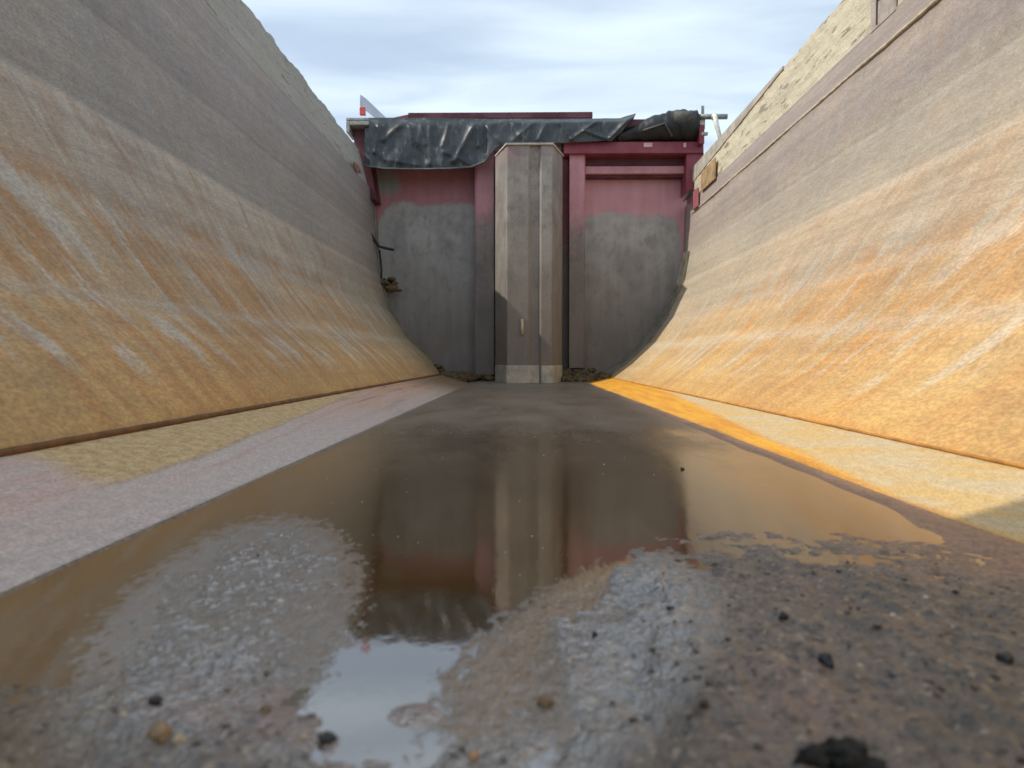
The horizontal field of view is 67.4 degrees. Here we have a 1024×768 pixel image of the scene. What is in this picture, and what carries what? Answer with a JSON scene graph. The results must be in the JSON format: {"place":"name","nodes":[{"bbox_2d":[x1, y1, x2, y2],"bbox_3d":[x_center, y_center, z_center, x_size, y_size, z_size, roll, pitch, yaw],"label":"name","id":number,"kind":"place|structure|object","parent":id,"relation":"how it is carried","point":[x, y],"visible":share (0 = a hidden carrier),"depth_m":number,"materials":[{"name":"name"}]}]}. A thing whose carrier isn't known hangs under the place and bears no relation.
{"place":"outdoors","nodes":[
{"label":"outdoors","id":0,"kind":"place"},
{"bbox_2d":[242,0,841,153],"label":"sky","id":1,"kind":"structure","parent":0,"point":[604,58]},
{"label":"ground","id":2,"kind":"structure","parent":0,"visible":0},
{"bbox_2d":[0,0,1023,592],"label":"dump bed","id":3,"kind":"object","parent":2,"relation":"on","point":[214,230],"visible":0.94,"depth_m":2.21,"materials":[{"name":"metal"}]},
{"bbox_2d":[360,95,385,117],"bbox_3d":[-1.575,-3.192,8.944,0.391,0.352,0.030,0,2,1],"label":"metal strut","id":4,"kind":"object","parent":3,"relation":"attached to","point":[372,110],"visible":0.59,"depth_m":8.93,"materials":[{"name":"white metal"}]},
{"bbox_2d":[381,277,401,291],"bbox_3d":[-0.881,-0.726,5.613,0.169,0.111,0.110,0,2,1],"label":"mud clod","id":5,"kind":"object","parent":3,"relation":"attached to","point":[390,284],"visible":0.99,"depth_m":5.59,"materials":[{"name":"brown soil"}]},
{"bbox_2d":[434,364,494,381],"bbox_3d":[-0.369,-0.069,5.444,0.534,0.146,0.448,0,2,1],"label":"mud pile","id":6,"kind":"object","parent":3,"relation":"in","point":[466,376],"visible":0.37,"depth_m":5.40,"materials":[{"name":"brown soil"}]},
{"bbox_2d":[0,386,994,767],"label":"water","id":7,"kind":"structure","parent":3,"relation":"in","point":[476,514],"depth_m":0.65,"materials":[{"name":"brown liquid"}]},
{"bbox_2d":[537,696,553,707],"bbox_3d":[0.016,0.152,0.368,0.008,0.004,0.009,0,2,1],"label":"pebble","id":8,"kind":"object","parent":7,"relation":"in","point":[545,701],"visible":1,"depth_m":0.37,"materials":[{"name":"stone"}]},
{"bbox_2d":[0,380,1023,767],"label":"mud","id":9,"kind":"structure","parent":3,"relation":"in","point":[772,708],"depth_m":0.38,"materials":[{"name":"brown soil"}]},
{"bbox_2d":[119,711,127,718],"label":"pebble","id":10,"kind":"object","parent":9,"relation":"on","point":[123,714],"visible":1,"depth_m":0.34,"materials":[{"name":"stone"}]},
{"bbox_2d":[148,696,162,703],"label":"pebble","id":11,"kind":"object","parent":9,"relation":"on","point":[155,699],"visible":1,"depth_m":0.36,"materials":[{"name":"stone"}]},
{"bbox_2d":[147,721,172,742],"bbox_3d":[-0.151,0.150,0.330,0.010,0.009,0.011,0,2,1],"label":"pebble","id":12,"kind":"object","parent":9,"relation":"on","point":[160,732],"visible":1,"depth_m":0.33,"materials":[{"name":"stone"}]},
{"bbox_2d":[171,733,187,744],"bbox_3d":[-0.141,0.151,0.325,0.007,0.007,0.008,0,2,1],"label":"pebble","id":13,"kind":"object","parent":9,"relation":"on","point":[177,738],"visible":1,"depth_m":0.32,"materials":[{"name":"stone"}]},
{"bbox_2d":[259,705,270,712],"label":"pebble","id":14,"kind":"object","parent":9,"relation":"on","point":[265,708],"visible":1,"depth_m":0.35,"materials":[{"name":"stone"}]},
{"bbox_2d":[298,733,307,739],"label":"pebble","id":15,"kind":"object","parent":9,"relation":"on","point":[302,736],"visible":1,"depth_m":0.33,"materials":[{"name":"stone"}]},
{"bbox_2d":[317,730,336,743],"bbox_3d":[-0.080,0.153,0.332,0.008,0.005,0.008,0,2,1],"label":"pebble","id":16,"kind":"object","parent":9,"relation":"on","point":[328,737],"visible":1,"depth_m":0.33,"materials":[{"name":"stone"}]},
{"bbox_2d":[468,750,478,760],"bbox_3d":[-0.016,0.153,0.316,0.005,0.005,0.005,0,2,1],"label":"pebble","id":17,"kind":"object","parent":9,"relation":"on","point":[473,755],"visible":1,"depth_m":0.32,"materials":[{"name":"stone"}]},
{"bbox_2d":[0,551,1023,767],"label":"grit","id":18,"kind":"object","parent":9,"relation":"on","point":[646,717],"visible":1,"depth_m":0.36,"materials":[{"name":"gravel"}]},
{"bbox_2d":[561,368,612,382],"bbox_3d":[0.520,-0.045,5.428,0.455,0.138,0.285,0,2,1],"label":"mud pile","id":19,"kind":"object","parent":9,"relation":"on","point":[574,375],"visible":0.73,"depth_m":5.38,"materials":[{"name":"brown soil"}]},
{"bbox_2d":[699,698,708,708],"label":"pebble","id":20,"kind":"object","parent":9,"relation":"on","point":[704,703],"visible":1,"depth_m":0.34,"materials":[{"name":"stone"}]},
{"bbox_2d":[778,611,788,619],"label":"pebble","id":21,"kind":"object","parent":9,"relation":"on","point":[783,615],"visible":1,"depth_m":0.46,"materials":[{"name":"stone"}]},
{"bbox_2d":[817,652,833,668],"bbox_3d":[0.161,0.143,0.394,0.008,0.012,0.008,0,2,1],"label":"pebble","id":22,"kind":"object","parent":9,"relation":"on","point":[825,659],"visible":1,"depth_m":0.39,"materials":[{"name":"stone"}]},
{"bbox_2d":[793,736,886,767],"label":"dirt clod","id":23,"kind":"object","parent":9,"relation":"on","point":[842,752],"visible":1,"depth_m":0.29,"materials":[{"name":"black soil"}]},
{"bbox_2d":[888,670,899,676],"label":"pebble","id":24,"kind":"object","parent":9,"relation":"on","point":[892,673],"visible":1,"depth_m":0.38,"materials":[{"name":"stone"}]},
{"bbox_2d":[988,674,999,680],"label":"pebble","id":25,"kind":"object","parent":9,"relation":"on","point":[996,676],"visible":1,"depth_m":0.37,"materials":[{"name":"stone"}]},
{"bbox_2d":[995,651,1014,663],"bbox_3d":[0.257,0.143,0.399,0.009,0.007,0.009,0,2,1],"label":"pebble","id":26,"kind":"object","parent":9,"relation":"on","point":[1006,657],"visible":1,"depth_m":0.40,"materials":[{"name":"stone"}]},
{"bbox_2d":[364,109,727,169],"bbox_3d":[0.230,-1.724,5.604,2.550,0.431,0.582,0,2,1],"label":"tarpaulin","id":27,"kind":"object","parent":3,"relation":"on","point":[424,143],"visible":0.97,"depth_m":5.38,"materials":[{"name":"black plastic"}]},
{"bbox_2d":[711,113,721,137],"bbox_3d":[1.429,-1.745,5.288,0.073,0.261,0.149,-2,3,-43],"label":"tarp arm","id":28,"kind":"object","parent":27,"relation":"attached to","point":[714,117],"visible":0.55,"depth_m":5.28},
{"bbox_2d":[700,106,704,129],"bbox_3d":[1.333,-1.823,5.387,0.038,0.254,0.030,0,2,1],"label":"roller stand","id":29,"kind":"object","parent":3,"relation":"attached to","point":[702,122],"visible":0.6,"depth_m":5.37,"materials":[{"name":"white paint"}]}
]}

